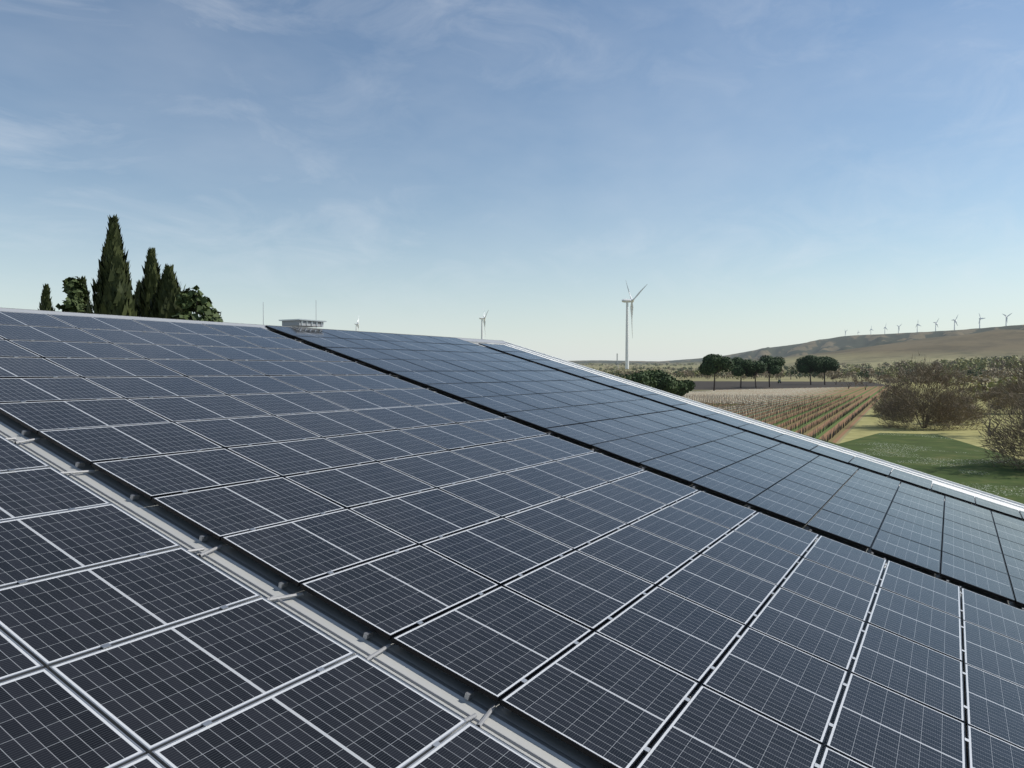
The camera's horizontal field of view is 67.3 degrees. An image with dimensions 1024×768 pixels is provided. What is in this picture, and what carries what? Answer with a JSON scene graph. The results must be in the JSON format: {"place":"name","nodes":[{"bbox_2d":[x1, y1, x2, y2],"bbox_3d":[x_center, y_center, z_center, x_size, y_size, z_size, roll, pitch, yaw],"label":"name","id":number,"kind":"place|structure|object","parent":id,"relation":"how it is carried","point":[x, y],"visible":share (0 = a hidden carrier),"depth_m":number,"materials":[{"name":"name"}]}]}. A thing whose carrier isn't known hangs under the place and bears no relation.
{"place":"outdoors","nodes":[
{"label":"outdoors","id":0,"kind":"place"},
{"bbox_2d":[0,0,1023,360],"label":"sky","id":1,"kind":"structure","parent":0,"point":[770,173],"materials":[{"name":"blue"}]},
{"bbox_2d":[682,386,889,442],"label":"vineyard ground","id":2,"kind":"structure","parent":0,"point":[856,392],"depth_m":233.15,"materials":[{"name":"soil"}]},
{"bbox_2d":[620,373,657,387],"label":"bush","id":3,"kind":"object","parent":2,"relation":"on","point":[649,380],"visible":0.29,"depth_m":223.80,"materials":[{"name":"green plant"}]},
{"bbox_2d":[633,369,670,378],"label":"bush","id":4,"kind":"object","parent":2,"relation":"on","point":[658,374],"visible":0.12,"depth_m":242.23,"materials":[{"name":"green plant"}]},
{"bbox_2d":[655,376,679,393],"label":"bush","id":5,"kind":"object","parent":2,"relation":"on","point":[668,384],"visible":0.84,"depth_m":236.81,"materials":[{"name":"green plant"}]},
{"bbox_2d":[675,379,695,395],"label":"bush","id":6,"kind":"object","parent":2,"relation":"on","point":[686,386],"visible":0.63,"depth_m":252.14,"materials":[{"name":"green plant"}]},
{"bbox_2d":[699,354,734,390],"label":"pine","id":7,"kind":"object","parent":2,"relation":"on","point":[711,364],"visible":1,"depth_m":361.02,"materials":[{"name":"green plant"}]},
{"bbox_2d":[681,393,876,442],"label":"grapevines","id":8,"kind":"object","parent":2,"relation":"on","point":[823,418],"visible":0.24,"depth_m":187.04,"materials":[{"name":"green plant"}]},
{"bbox_2d":[838,374,858,388],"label":"tree","id":9,"kind":"object","parent":2,"relation":"on","point":[855,380],"visible":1,"depth_m":404.35,"materials":[{"name":"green plant"}]},
{"bbox_2d":[857,376,874,389],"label":"tree","id":10,"kind":"object","parent":2,"relation":"on","point":[869,381],"visible":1,"depth_m":379.67,"materials":[{"name":"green plant"}]},
{"bbox_2d":[876,373,892,382],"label":"tree","id":11,"kind":"object","parent":2,"relation":"on","point":[883,376],"visible":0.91,"depth_m":442.67,"materials":[{"name":"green plant"}]},
{"bbox_2d":[693,381,886,389],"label":"ploughed field","id":12,"kind":"structure","parent":0,"point":[719,385],"depth_m":525.77,"materials":[{"name":"brown soil"}]},
{"bbox_2d":[730,357,756,387],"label":"pine","id":13,"kind":"object","parent":12,"relation":"on","point":[742,367],"visible":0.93,"depth_m":417.41,"materials":[{"name":"green plant"}]},
{"bbox_2d":[745,361,766,387],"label":"pine","id":14,"kind":"object","parent":12,"relation":"on","point":[761,366],"visible":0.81,"depth_m":420.17,"materials":[{"name":"green plant"}]},
{"bbox_2d":[759,355,784,386],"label":"pine","id":15,"kind":"object","parent":12,"relation":"on","point":[775,365],"visible":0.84,"depth_m":436.04,"materials":[{"name":"green plant"}]},
{"bbox_2d":[795,355,823,384],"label":"pine","id":16,"kind":"object","parent":12,"relation":"on","point":[806,364],"visible":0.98,"depth_m":510.79,"materials":[{"name":"green plant"}]},
{"bbox_2d":[811,356,839,384],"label":"pine","id":17,"kind":"object","parent":12,"relation":"on","point":[831,364],"visible":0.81,"depth_m":511.08,"materials":[{"name":"green plant"}]},
{"bbox_2d":[569,325,1023,443],"bbox_3d":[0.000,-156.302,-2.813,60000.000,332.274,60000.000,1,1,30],"label":"ground","id":18,"kind":"structure","parent":0,"point":[874,350],"depth_m":3037.65,"materials":[{"name":"beige soil"}]},
{"bbox_2d":[38,283,54,310],"bbox_3d":[-25.936,1.684,42.874,3.049,14.710,3.170,0,1,-2],"label":"cypress","id":19,"kind":"object","parent":18,"relation":"on","point":[46,303],"visible":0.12,"depth_m":42.51,"materials":[{"name":"green plant"}]},
{"bbox_2d":[55,276,92,312],"bbox_3d":[-21.765,1.854,38.365,3.838,14.532,4.172,0,1,-20],"label":"tree","id":20,"kind":"object","parent":18,"relation":"on","point":[74,290],"visible":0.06,"depth_m":37.88,"materials":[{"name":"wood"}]},
{"bbox_2d":[79,276,92,311],"bbox_3d":[-22.954,1.635,40.962,4.280,14.876,4.028,0,1,-9],"label":"cypress","id":21,"kind":"object","parent":18,"relation":"on","point":[84,279],"visible":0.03,"depth_m":40.93,"materials":[{"name":"green plant"}]},
{"bbox_2d":[81,214,140,316],"bbox_3d":[-18.224,0.653,35.792,5.254,17.026,5.068,1,1,30],"label":"cypress","id":22,"kind":"object","parent":18,"relation":"on","point":[112,288],"visible":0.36,"depth_m":35.01,"materials":[{"name":"green plant"}]},
{"bbox_2d":[133,279,139,310],"bbox_3d":[-19.790,1.697,41.669,5.547,14.727,5.111,1,1,30],"label":"cypress","id":23,"kind":"object","parent":18,"relation":"on","point":[137,290],"visible":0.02,"depth_m":41.13,"materials":[{"name":"green plant"}]},
{"bbox_2d":[136,247,160,316],"bbox_3d":[-18.096,1.072,39.123,4.435,16.068,4.474,1,1,30],"label":"cypress","id":24,"kind":"object","parent":18,"relation":"on","point":[151,277],"visible":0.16,"depth_m":38.48,"materials":[{"name":"green plant"}]},
{"bbox_2d":[142,263,191,318],"bbox_3d":[-16.125,1.702,36.759,6.949,14.893,6.890,1,1,30],"label":"cypress","id":25,"kind":"object","parent":18,"relation":"on","point":[163,301],"visible":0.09,"depth_m":36.03,"materials":[{"name":"green plant"}]},
{"bbox_2d":[169,284,222,321],"bbox_3d":[-14.559,2.280,35.038,7.691,13.800,8.046,1,1,30],"label":"tree","id":26,"kind":"object","parent":18,"relation":"on","point":[197,302],"visible":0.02,"depth_m":34.98,"materials":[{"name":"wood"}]},
{"bbox_2d":[211,308,221,317],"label":"tree","id":27,"kind":"object","parent":18,"relation":"on","point":[215,311],"depth_m":38.92,"materials":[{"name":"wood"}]},
{"bbox_2d":[479,312,487,338],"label":"wind turbine","id":28,"kind":"object","parent":18,"relation":"on","point":[482,320],"visible":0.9,"depth_m":1844.85,"materials":[{"name":"white metal"}]},
{"bbox_2d":[622,282,645,368],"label":"wind turbine","id":29,"kind":"object","parent":18,"relation":"on","point":[627,301],"visible":1,"depth_m":947.05,"materials":[{"name":"white metal"}]},
{"bbox_2d":[577,355,1023,400],"bbox_3d":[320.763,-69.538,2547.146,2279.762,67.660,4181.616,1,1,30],"label":"shrubland","id":30,"kind":"structure","parent":18,"relation":"on","point":[975,366],"depth_m":999.84,"materials":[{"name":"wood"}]},
{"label":"shed walls","id":31,"kind":"object","parent":18,"relation":"on","visible":0},
{"bbox_2d":[0,332,1023,767],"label":"roof sheet","id":32,"kind":"object","parent":31,"relation":"on","point":[540,742],"depth_m":6.82,"materials":[{"name":"grey metal"}]},
{"bbox_2d":[0,308,508,344],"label":"ridge cap","id":33,"kind":"object","parent":32,"relation":"on","point":[484,341],"visible":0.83,"depth_m":17.21,"materials":[{"name":"grey metal"}]},
{"bbox_2d":[0,435,542,767],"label":"solar panels","id":34,"kind":"object","parent":32,"relation":"on","point":[170,670],"visible":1,"depth_m":5.19,"materials":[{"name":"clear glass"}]},
{"bbox_2d":[7,326,968,767],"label":"panel clamps","id":35,"kind":"object","parent":34,"relation":"on","point":[435,744],"visible":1,"depth_m":7.99,"materials":[{"name":"silver metal"}]},
{"bbox_2d":[263,312,326,327],"bbox_3d":[-5.817,-1.864,22.145,1.387,1.350,2.406,0,1,23],"label":"rooftop structure","id":36,"kind":"object","parent":32,"relation":"on","point":[306,323],"visible":0.94,"depth_m":21.16,"materials":[{"name":"silver metal"}]},
{"bbox_2d":[0,311,1023,767],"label":"solar panel frame","id":37,"kind":"object","parent":32,"relation":"on","point":[624,681],"visible":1,"depth_m":8.78,"materials":[{"name":"blue glass"}]},
{"bbox_2d":[0,339,1023,767],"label":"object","id":38,"kind":"object","parent":32,"relation":"on","point":[376,653],"visible":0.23,"depth_m":6.55,"materials":[{"name":"silver metal"}]},
{"bbox_2d":[265,325,1023,605],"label":"solar panels","id":39,"kind":"object","parent":32,"relation":"on","point":[982,549],"visible":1,"depth_m":17.92,"materials":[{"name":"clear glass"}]},
{"bbox_2d":[500,341,1023,511],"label":"trim","id":40,"kind":"structure","parent":32,"relation":"attached to","point":[978,493],"depth_m":24.59,"materials":[{"name":"white metal"}]},
{"bbox_2d":[789,430,1023,503],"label":"lawn","id":41,"kind":"structure","parent":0,"point":[952,460],"depth_m":84.35,"materials":[{"name":"green plant"}]},
{"bbox_2d":[839,382,1023,459],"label":"dry meadow","id":42,"kind":"structure","parent":0,"point":[865,426],"depth_m":127.03,"materials":[{"name":"beige plant"}]},
{"bbox_2d":[869,378,920,416],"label":"bush","id":43,"kind":"object","parent":42,"relation":"on","point":[881,398],"visible":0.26,"depth_m":164.44,"materials":[{"name":"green plant"}]},
{"bbox_2d":[870,355,989,430],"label":"bush","id":44,"kind":"object","parent":42,"relation":"on","point":[937,407],"visible":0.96,"depth_m":128.61,"materials":[{"name":"brown plant"}]},
{"bbox_2d":[934,379,992,424],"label":"bush","id":45,"kind":"object","parent":42,"relation":"on","point":[984,401],"visible":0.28,"depth_m":138.59,"materials":[{"name":"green plant"}]},
{"bbox_2d":[953,384,1021,435],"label":"bare tree","id":46,"kind":"object","parent":42,"relation":"on","point":[994,394],"visible":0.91,"depth_m":114.52,"materials":[{"name":"brown plant"}]},
{"bbox_2d":[976,355,1023,469],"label":"bush","id":47,"kind":"object","parent":42,"relation":"on","point":[1005,443],"visible":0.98,"depth_m":78.58,"materials":[{"name":"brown plant"}]},
{"bbox_2d":[985,377,1023,414],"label":"bush","id":48,"kind":"object","parent":42,"relation":"on","point":[1010,390],"visible":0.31,"depth_m":171.72,"materials":[{"name":"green plant"}]}
]}

